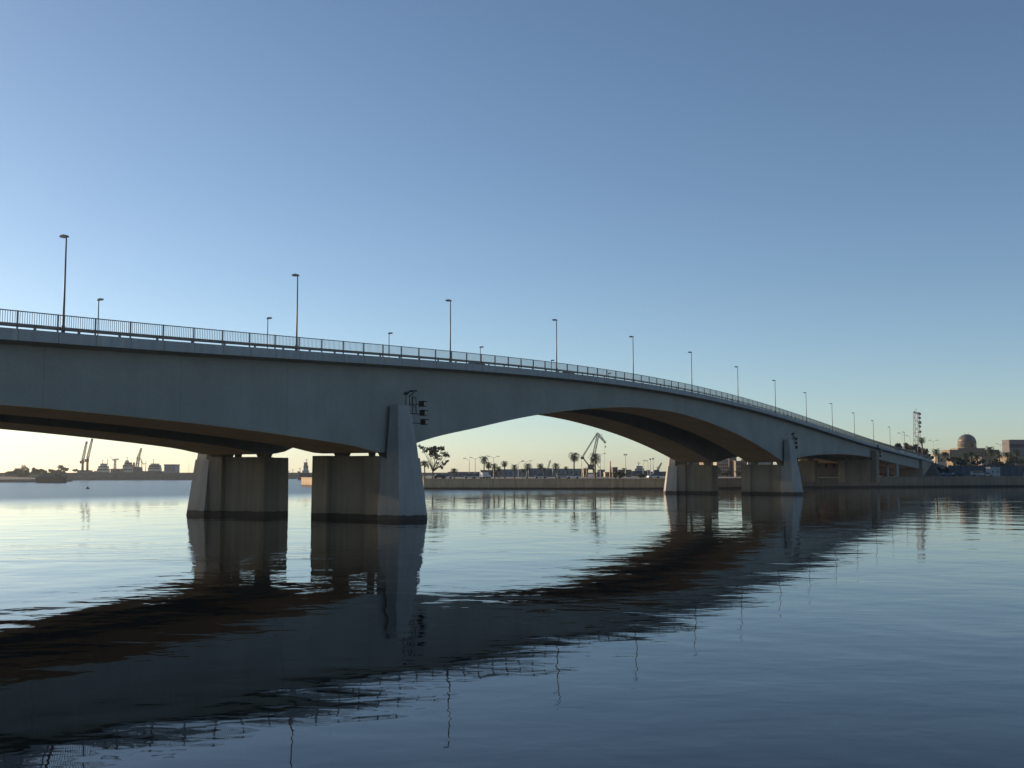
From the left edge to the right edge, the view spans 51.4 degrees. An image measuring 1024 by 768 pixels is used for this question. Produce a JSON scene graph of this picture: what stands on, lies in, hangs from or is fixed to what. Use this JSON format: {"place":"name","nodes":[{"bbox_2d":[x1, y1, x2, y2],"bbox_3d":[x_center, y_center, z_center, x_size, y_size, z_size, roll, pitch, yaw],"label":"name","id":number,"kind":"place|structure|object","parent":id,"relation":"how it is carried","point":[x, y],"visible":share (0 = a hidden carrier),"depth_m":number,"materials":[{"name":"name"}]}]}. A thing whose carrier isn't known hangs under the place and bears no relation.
{"place":"outdoors","nodes":[
{"label":"outdoors","id":0,"kind":"place"},
{"bbox_2d":[0,479,1023,767],"bbox_3d":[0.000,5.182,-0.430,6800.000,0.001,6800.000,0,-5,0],"label":"water","id":1,"kind":"structure","parent":0,"point":[148,625],"depth_m":35.12,"materials":[{"name":"blue liquid"}]},
{"bbox_2d":[0,477,72,481],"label":"headland","id":2,"kind":"structure","parent":1,"relation":"in","point":[17,479],"depth_m":562.27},
{"bbox_2d":[5,471,15,474],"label":"tree","id":3,"kind":"object","parent":2,"relation":"on","point":[9,473],"visible":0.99,"depth_m":608.90,"materials":[{"name":"green plant"}]},
{"bbox_2d":[13,464,29,476],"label":"tree","id":4,"kind":"object","parent":2,"relation":"on","point":[22,471],"visible":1,"depth_m":607.86,"materials":[{"name":"green plant"}]},
{"bbox_2d":[31,467,41,474],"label":"tree","id":5,"kind":"object","parent":2,"relation":"on","point":[35,471],"visible":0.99,"depth_m":609.45,"materials":[{"name":"green plant"}]},
{"bbox_2d":[38,468,48,474],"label":"tree","id":6,"kind":"object","parent":2,"relation":"on","point":[44,472],"visible":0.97,"depth_m":609.41,"materials":[{"name":"green plant"}]},
{"bbox_2d":[48,469,56,475],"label":"tree","id":7,"kind":"object","parent":2,"relation":"on","point":[52,471],"visible":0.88,"depth_m":608.89,"materials":[{"name":"green plant"}]},
{"bbox_2d":[56,465,68,473],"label":"tree","id":8,"kind":"object","parent":2,"relation":"on","point":[63,468],"visible":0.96,"depth_m":609.49,"materials":[{"name":"green plant"}]},
{"bbox_2d":[35,472,66,482],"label":"barge","id":9,"kind":"object","parent":1,"relation":"on","point":[58,478],"visible":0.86,"depth_m":531.15,"materials":[{"name":"paint"}]},
{"bbox_2d":[94,458,109,472],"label":"cargo ship","id":10,"kind":"object","parent":1,"relation":"on","point":[103,468],"visible":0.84,"depth_m":845.73,"materials":[{"name":"paint"}]},
{"bbox_2d":[123,460,134,472],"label":"cargo ship","id":11,"kind":"object","parent":1,"relation":"on","point":[128,466],"visible":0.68,"depth_m":835.97,"materials":[{"name":"paint"}]},
{"bbox_2d":[142,459,163,472],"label":"cargo ship","id":12,"kind":"object","parent":1,"relation":"on","point":[154,468],"visible":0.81,"depth_m":825.21,"materials":[{"name":"paint"}]},
{"bbox_2d":[0,473,596,479],"bbox_3d":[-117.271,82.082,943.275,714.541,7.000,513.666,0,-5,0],"label":"breakwater","id":13,"kind":"object","parent":1,"relation":"in","point":[131,476],"visible":0.16,"depth_m":730.29,"materials":[{"name":"grey stone"}]},
{"bbox_2d":[77,441,87,472],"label":"tower crane","id":14,"kind":"object","parent":13,"relation":"on","point":[83,459],"visible":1,"depth_m":797.45,"materials":[{"name":"grey paint"}]},
{"bbox_2d":[82,439,92,471],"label":"tower crane","id":15,"kind":"object","parent":13,"relation":"on","point":[87,461],"visible":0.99,"depth_m":797.51,"materials":[{"name":"grey paint"}]},
{"bbox_2d":[110,469,123,472],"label":"shed","id":16,"kind":"structure","parent":13,"relation":"on","point":[116,470],"depth_m":787.40,"materials":[{"name":"grey metal"}]},
{"bbox_2d":[133,448,142,472],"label":"luffing crane","id":17,"kind":"object","parent":13,"relation":"on","point":[136,469],"visible":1,"depth_m":802.02,"materials":[{"name":"grey paint"}]},
{"bbox_2d":[164,464,179,472],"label":"shed","id":18,"kind":"structure","parent":13,"relation":"on","point":[171,468],"depth_m":772.66,"materials":[{"name":"paint"}]},
{"bbox_2d":[298,459,310,479],"bbox_3d":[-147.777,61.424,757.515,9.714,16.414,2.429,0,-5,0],"label":"cargo ship","id":19,"kind":"object","parent":1,"relation":"on","point":[305,472],"visible":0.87,"depth_m":756.48,"materials":[{"name":"paint"}]},
{"bbox_2d":[631,462,665,475],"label":"patrol ship","id":20,"kind":"object","parent":1,"relation":"on","point":[638,469],"visible":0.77,"depth_m":586.14,"materials":[{"name":"grey paint"}]},
{"bbox_2d":[0,0,1023,472],"label":"sky","id":21,"kind":"structure","parent":0,"point":[822,199],"materials":[{"name":"blue"}]},
{"bbox_2d":[422,474,960,478],"bbox_3d":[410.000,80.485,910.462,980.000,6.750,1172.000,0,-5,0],"label":"ground","id":22,"kind":"structure","parent":0,"point":[589,476],"depth_m":372.39,"materials":[{"name":"grey concrete"}]},
{"bbox_2d":[420,460,429,477],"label":"palm tree","id":23,"kind":"object","parent":22,"relation":"on","point":[425,464],"visible":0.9,"depth_m":350.51,"materials":[{"name":"green plant"}]},
{"bbox_2d":[418,444,449,477],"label":"eucalyptus tree","id":24,"kind":"object","parent":22,"relation":"on","point":[433,450],"visible":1,"depth_m":344.82,"materials":[{"name":"green plant"}]},
{"bbox_2d":[448,472,479,476],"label":"warehouse","id":25,"kind":"structure","parent":22,"relation":"on","point":[460,474],"depth_m":468.27,"materials":[{"name":"blue metal"}]},
{"bbox_2d":[0,327,933,520],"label":"road bridge","id":26,"kind":"structure","parent":22,"relation":"on","point":[216,408],"depth_m":118.37,"materials":[{"name":"concrete"}]},
{"bbox_2d":[59,234,68,332],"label":"street lamp","id":27,"kind":"object","parent":26,"relation":"on","point":[64,293],"visible":1,"depth_m":81.30,"materials":[{"name":"metal"}]},
{"bbox_2d":[97,298,103,334],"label":"street lamp","id":28,"kind":"object","parent":26,"relation":"on","point":[99,299],"visible":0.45,"depth_m":119.36,"materials":[{"name":"metal"}]},
{"bbox_2d":[0,322,398,356],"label":"crash barrier","id":29,"kind":"object","parent":26,"relation":"on","point":[34,327],"visible":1,"depth_m":91.25,"materials":[{"name":"metal"}]},
{"bbox_2d":[0,309,400,356],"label":"bridge railing","id":30,"kind":"object","parent":26,"relation":"on","point":[388,349],"visible":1,"depth_m":92.00,"materials":[{"name":"metal"}]},
{"bbox_2d":[267,317,271,347],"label":"street lamp","id":31,"kind":"object","parent":26,"relation":"on","point":[267,327],"visible":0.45,"depth_m":142.90,"materials":[{"name":"metal"}]},
{"bbox_2d":[292,274,298,349],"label":"street lamp","id":32,"kind":"object","parent":26,"relation":"on","point":[296,345],"visible":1,"depth_m":104.08,"materials":[{"name":"metal"}]},
{"bbox_2d":[404,390,428,424],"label":"floodlight rack","id":33,"kind":"object","parent":26,"relation":"attached to","point":[423,412],"visible":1,"depth_m":120.20,"materials":[{"name":"black metal"}]},
{"bbox_2d":[445,299,451,361],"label":"street lamp","id":34,"kind":"object","parent":26,"relation":"on","point":[448,300],"visible":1,"depth_m":127.73,"materials":[{"name":"metal"}]},
{"bbox_2d":[552,319,557,371],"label":"street lamp","id":35,"kind":"object","parent":26,"relation":"on","point":[556,320],"visible":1,"depth_m":151.56,"materials":[{"name":"metal"}]},
{"bbox_2d":[399,355,790,416],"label":"crash barrier","id":36,"kind":"object","parent":26,"relation":"on","point":[504,365],"visible":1,"depth_m":151.94,"materials":[{"name":"metal"}]},
{"bbox_2d":[401,346,790,415],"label":"bridge railing","id":37,"kind":"object","parent":26,"relation":"on","point":[435,354],"visible":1,"depth_m":158.66,"materials":[{"name":"metal"}]},
{"bbox_2d":[629,336,633,381],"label":"street lamp","id":38,"kind":"object","parent":26,"relation":"on","point":[633,362],"visible":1,"depth_m":174.96,"materials":[{"name":"metal"}]},
{"bbox_2d":[688,352,692,391],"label":"street lamp","id":39,"kind":"object","parent":26,"relation":"on","point":[691,371],"visible":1,"depth_m":198.49,"materials":[{"name":"metal"}]},
{"bbox_2d":[791,432,798,448],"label":"floodlight rack","id":40,"kind":"object","parent":26,"relation":"attached to","point":[796,443],"visible":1,"depth_m":255.68,"materials":[{"name":"black metal"}]},
{"bbox_2d":[792,417,927,458],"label":"crash barrier","id":41,"kind":"object","parent":26,"relation":"on","point":[852,436],"visible":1,"depth_m":310.38,"materials":[{"name":"paint"}]},
{"bbox_2d":[791,412,931,459],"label":"bridge railing","id":42,"kind":"object","parent":26,"relation":"on","point":[864,438],"visible":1,"depth_m":319.79,"materials":[{"name":"metal"}]},
{"bbox_2d":[464,474,476,478],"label":"parked car","id":43,"kind":"object","parent":22,"relation":"on","point":[466,476],"visible":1,"depth_m":337.90,"materials":[{"name":"silver metal"}]},
{"bbox_2d":[301,477,664,488],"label":"quay wall","id":44,"kind":"structure","parent":22,"relation":"on","point":[435,483],"depth_m":327.27,"materials":[{"name":"concrete"}]},
{"bbox_2d":[479,456,488,471],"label":"palm tree","id":45,"kind":"object","parent":22,"relation":"on","point":[484,460],"visible":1,"depth_m":354.88,"materials":[{"name":"green plant"}]},
{"bbox_2d":[485,462,491,473],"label":"palm tree","id":46,"kind":"object","parent":22,"relation":"on","point":[487,466],"visible":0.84,"depth_m":360.64,"materials":[{"name":"green plant"}]},
{"bbox_2d":[480,470,497,476],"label":"warehouse","id":47,"kind":"structure","parent":22,"relation":"on","point":[496,473],"depth_m":478.27,"materials":[{"name":"blue metal"}]},
{"bbox_2d":[491,463,496,477],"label":"palm tree","id":48,"kind":"object","parent":22,"relation":"on","point":[493,466],"visible":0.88,"depth_m":368.60,"materials":[{"name":"green plant"}]},
{"bbox_2d":[500,461,506,477],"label":"palm tree","id":49,"kind":"object","parent":22,"relation":"on","point":[504,463],"visible":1,"depth_m":350.73,"materials":[{"name":"green plant"}]},
{"bbox_2d":[499,469,526,476],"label":"warehouse","id":50,"kind":"structure","parent":22,"relation":"on","point":[509,472],"depth_m":476.28,"materials":[{"name":"grey metal"}]},
{"bbox_2d":[511,464,517,477],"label":"palm tree","id":51,"kind":"object","parent":22,"relation":"on","point":[514,467],"visible":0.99,"depth_m":348.52,"materials":[{"name":"green plant"}]},
{"bbox_2d":[523,463,531,477],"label":"palm tree","id":52,"kind":"object","parent":22,"relation":"on","point":[527,467],"visible":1,"depth_m":346.65,"materials":[{"name":"green plant"}]},
{"bbox_2d":[528,468,551,476],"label":"warehouse","id":53,"kind":"structure","parent":22,"relation":"on","point":[532,472],"depth_m":480.32,"materials":[{"name":"grey metal"}]},
{"bbox_2d":[537,463,543,473],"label":"palm tree","id":54,"kind":"object","parent":22,"relation":"on","point":[540,466],"visible":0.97,"depth_m":348.58,"materials":[{"name":"green plant"}]},
{"bbox_2d":[551,463,560,477],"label":"palm tree","id":55,"kind":"object","parent":22,"relation":"on","point":[555,465],"visible":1,"depth_m":348.66,"materials":[{"name":"green plant"}]},
{"bbox_2d":[552,469,582,476],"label":"warehouse","id":56,"kind":"structure","parent":22,"relation":"on","point":[569,472],"depth_m":472.33,"materials":[{"name":"blue metal"}]},
{"bbox_2d":[566,474,579,478],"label":"parked car","id":57,"kind":"object","parent":22,"relation":"on","point":[573,476],"visible":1,"depth_m":335.89,"materials":[{"name":"white paint"}]},
{"bbox_2d":[568,452,578,473],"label":"palm tree","id":58,"kind":"object","parent":22,"relation":"on","point":[573,457],"visible":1,"depth_m":348.65,"materials":[{"name":"green plant"}]},
{"bbox_2d":[581,432,605,476],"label":"harbour crane","id":59,"kind":"object","parent":22,"relation":"on","point":[591,466],"visible":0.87,"depth_m":418.85,"materials":[{"name":"grey paint"}]},
{"bbox_2d":[590,453,600,477],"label":"palm tree","id":60,"kind":"object","parent":22,"relation":"on","point":[594,460],"visible":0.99,"depth_m":348.72,"materials":[{"name":"green plant"}]},
{"bbox_2d":[597,470,604,476],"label":"warehouse","id":61,"kind":"structure","parent":22,"relation":"on","point":[598,473],"depth_m":468.31,"materials":[{"name":"grey metal"}]},
{"bbox_2d":[611,467,617,476],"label":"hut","id":62,"kind":"object","parent":22,"relation":"on","point":[614,469],"visible":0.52,"depth_m":448.56,"materials":[{"name":"white glass"}]},
{"bbox_2d":[612,471,625,477],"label":"bush","id":63,"kind":"object","parent":22,"relation":"on","point":[617,473],"visible":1,"depth_m":340.54,"materials":[{"name":"green plant"}]},
{"bbox_2d":[618,470,630,476],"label":"warehouse","id":64,"kind":"structure","parent":22,"relation":"on","point":[628,473],"depth_m":478.31,"materials":[{"name":"grey metal"}]},
{"bbox_2d":[647,474,659,477],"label":"parked car","id":65,"kind":"object","parent":22,"relation":"on","point":[652,475],"visible":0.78,"depth_m":349.97,"materials":[{"name":"white paint"}]},
{"bbox_2d":[652,463,662,475],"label":"mobile crane","id":66,"kind":"object","parent":22,"relation":"on","point":[656,472],"visible":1,"depth_m":517.15,"materials":[{"name":"blue paint"}]},
{"bbox_2d":[712,459,728,476],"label":"building","id":67,"kind":"structure","parent":22,"relation":"on","point":[723,465],"depth_m":468.61,"materials":[{"name":"beige glass"}]},
{"bbox_2d":[728,457,736,476],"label":"building","id":68,"kind":"structure","parent":22,"relation":"on","point":[733,459],"depth_m":498.76,"materials":[{"name":"beige concrete"}]},
{"bbox_2d":[730,461,746,476],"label":"building","id":69,"kind":"structure","parent":22,"relation":"on","point":[735,466],"depth_m":461.40,"materials":[{"name":"concrete"}]},
{"bbox_2d":[741,459,770,464],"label":"building","id":70,"kind":"structure","parent":22,"relation":"on","point":[762,463],"depth_m":488.65,"materials":[{"name":"beige concrete"}]},
{"bbox_2d":[818,459,850,476],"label":"warehouse","id":71,"kind":"structure","parent":22,"relation":"on","point":[828,469],"depth_m":386.75,"materials":[{"name":"paint"}]},
{"bbox_2d":[718,476,1023,488],"bbox_3d":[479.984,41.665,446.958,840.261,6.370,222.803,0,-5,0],"label":"quay wall","id":72,"kind":"structure","parent":22,"relation":"on","point":[961,481],"depth_m":376.20,"materials":[{"name":"concrete"}]},
{"bbox_2d":[931,454,948,465],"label":"building","id":73,"kind":"structure","parent":22,"relation":"on","point":[940,461],"depth_m":598.52,"materials":[{"name":"beige concrete"}]},
{"bbox_2d":[940,473,952,475],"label":"parked car","id":74,"kind":"object","parent":22,"relation":"on","point":[945,474],"visible":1,"depth_m":409.75,"materials":[{"name":"blue paint"}]},
{"bbox_2d":[946,459,972,466],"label":"building","id":75,"kind":"structure","parent":22,"relation":"on","point":[953,463],"depth_m":538.64,"materials":[{"name":"stone"}]},
{"bbox_2d":[955,459,969,465],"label":"tree","id":76,"kind":"object","parent":22,"relation":"on","point":[961,462],"visible":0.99,"depth_m":435.73,"materials":[{"name":"green plant"}]},
{"bbox_2d":[941,432,998,458],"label":"domed building","id":77,"kind":"structure","parent":22,"relation":"on","point":[966,443],"depth_m":639.49,"materials":[{"name":"stone"}]},
{"bbox_2d":[972,454,982,465],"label":"palm tree","id":78,"kind":"object","parent":22,"relation":"on","point":[976,456],"visible":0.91,"depth_m":460.33,"materials":[{"name":"green plant"}]},
{"bbox_2d":[970,458,985,464],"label":"tree","id":79,"kind":"object","parent":22,"relation":"on","point":[973,461],"visible":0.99,"depth_m":435.44,"materials":[{"name":"green plant"}]},
{"bbox_2d":[975,456,997,465],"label":"building","id":80,"kind":"structure","parent":22,"relation":"on","point":[986,458],"depth_m":558.62,"materials":[{"name":"beige concrete"}]},
{"bbox_2d":[984,446,995,463],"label":"palm tree","id":81,"kind":"object","parent":22,"relation":"on","point":[988,449],"visible":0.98,"depth_m":448.65,"materials":[{"name":"green plant"}]},
{"bbox_2d":[985,467,999,475],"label":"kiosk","id":82,"kind":"object","parent":22,"relation":"on","point":[994,471],"visible":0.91,"depth_m":412.64,"materials":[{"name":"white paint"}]},
{"bbox_2d":[990,458,1001,465],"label":"tree","id":83,"kind":"object","parent":22,"relation":"on","point":[993,462],"visible":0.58,"depth_m":443.46,"materials":[{"name":"green plant"}]},
{"bbox_2d":[994,451,1002,459],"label":"palm tree","id":84,"kind":"object","parent":22,"relation":"on","point":[998,455],"visible":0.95,"depth_m":463.68,"materials":[{"name":"green plant"}]},
{"bbox_2d":[996,460,1014,465],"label":"tree","id":85,"kind":"object","parent":22,"relation":"on","point":[1002,464],"visible":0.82,"depth_m":434.92,"materials":[{"name":"green plant"}]},
{"bbox_2d":[998,456,1023,475],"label":"building","id":86,"kind":"structure","parent":22,"relation":"on","point":[1003,459],"depth_m":518.77,"materials":[{"name":"stone"}]},
{"bbox_2d":[1005,454,1019,462],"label":"tree","id":87,"kind":"object","parent":22,"relation":"on","point":[1011,458],"visible":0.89,"depth_m":443.77,"materials":[{"name":"green plant"}]},
{"bbox_2d":[1002,440,1023,455],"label":"building","id":88,"kind":"structure","parent":22,"relation":"on","point":[1009,445],"depth_m":619.26,"materials":[{"name":"paint"}]},
{"bbox_2d":[1010,449,1020,464],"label":"palm tree","id":89,"kind":"object","parent":22,"relation":"on","point":[1015,453],"visible":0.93,"depth_m":468.81,"materials":[{"name":"green plant"}]},
{"bbox_2d":[924,463,947,476],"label":"embankment","id":90,"kind":"structure","parent":0,"point":[933,470],"depth_m":428.12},
{"bbox_2d":[902,442,909,452],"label":"tree","id":91,"kind":"object","parent":90,"relation":"on","point":[907,445],"visible":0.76,"depth_m":463.96,"materials":[{"name":"green plant"}]},
{"bbox_2d":[909,444,916,451],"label":"tree","id":92,"kind":"object","parent":90,"relation":"on","point":[913,447],"visible":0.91,"depth_m":448.91,"materials":[{"name":"green plant"}]},
{"bbox_2d":[912,411,921,454],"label":"lattice mast","id":93,"kind":"object","parent":90,"relation":"on","point":[919,421],"visible":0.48,"depth_m":559.58,"materials":[{"name":"grey metal"}]},
{"bbox_2d":[918,437,925,453],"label":"palm tree","id":94,"kind":"object","parent":90,"relation":"on","point":[921,440],"visible":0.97,"depth_m":450.98,"materials":[{"name":"green plant"}]},
{"bbox_2d":[919,448,928,454],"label":"tree","id":95,"kind":"object","parent":90,"relation":"on","point":[925,452],"visible":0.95,"depth_m":450.89,"materials":[{"name":"green plant"}]},
{"bbox_2d":[932,448,940,466],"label":"palm tree","id":96,"kind":"object","parent":90,"relation":"on","point":[937,451],"visible":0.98,"depth_m":438.64,"materials":[{"name":"green plant"}]},
{"bbox_2d":[941,451,950,467],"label":"palm tree","id":97,"kind":"object","parent":90,"relation":"on","point":[944,453],"visible":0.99,"depth_m":468.53,"materials":[{"name":"green plant"}]},
{"bbox_2d":[947,457,962,465],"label":"tree","id":98,"kind":"object","parent":90,"relation":"on","point":[952,459],"visible":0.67,"depth_m":443.56,"materials":[{"name":"green plant"}]},
{"bbox_2d":[961,453,968,459],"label":"palm tree","id":99,"kind":"object","parent":90,"relation":"on","point":[964,456],"visible":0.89,"depth_m":473.66,"materials":[{"name":"green plant"}]},
{"bbox_2d":[948,465,1022,475],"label":"boundary wall","id":100,"kind":"structure","parent":0,"point":[1010,470],"depth_m":430.43,"materials":[{"name":"grey concrete"}]},
{"bbox_3d":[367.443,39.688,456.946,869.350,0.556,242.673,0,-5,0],"label":"quay road","id":101,"kind":"structure","parent":0,"visible":0},
{"bbox_2d":[433,474,446,478],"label":"parked car","id":102,"kind":"object","parent":101,"relation":"on","point":[439,476],"visible":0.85,"depth_m":340.94,"materials":[{"name":"paint"}]},
{"bbox_2d":[480,472,490,478],"bbox_3d":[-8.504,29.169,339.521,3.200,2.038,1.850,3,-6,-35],"label":"box truck","id":103,"kind":"object","parent":101,"relation":"on","point":[484,474],"visible":1,"depth_m":338.69,"materials":[{"name":"white paint"}]},
{"bbox_2d":[534,474,546,477],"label":"parked car","id":104,"kind":"object","parent":101,"relation":"on","point":[539,476],"visible":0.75,"depth_m":343.86,"materials":[{"name":"silver metal"}]},
{"bbox_2d":[557,473,567,478],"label":"parked van","id":105,"kind":"object","parent":101,"relation":"on","point":[562,475],"visible":0.92,"depth_m":337.99,"materials":[{"name":"white paint"}]},
{"bbox_2d":[970,471,982,475],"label":"parked van","id":106,"kind":"object","parent":101,"relation":"on","point":[973,473],"visible":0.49,"depth_m":407.63,"materials":[{"name":"white paint"}]},
{"bbox_2d":[981,473,993,475],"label":"parked car","id":107,"kind":"object","parent":101,"relation":"on","point":[985,474],"visible":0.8,"depth_m":401.70,"materials":[{"name":"beige paint"}]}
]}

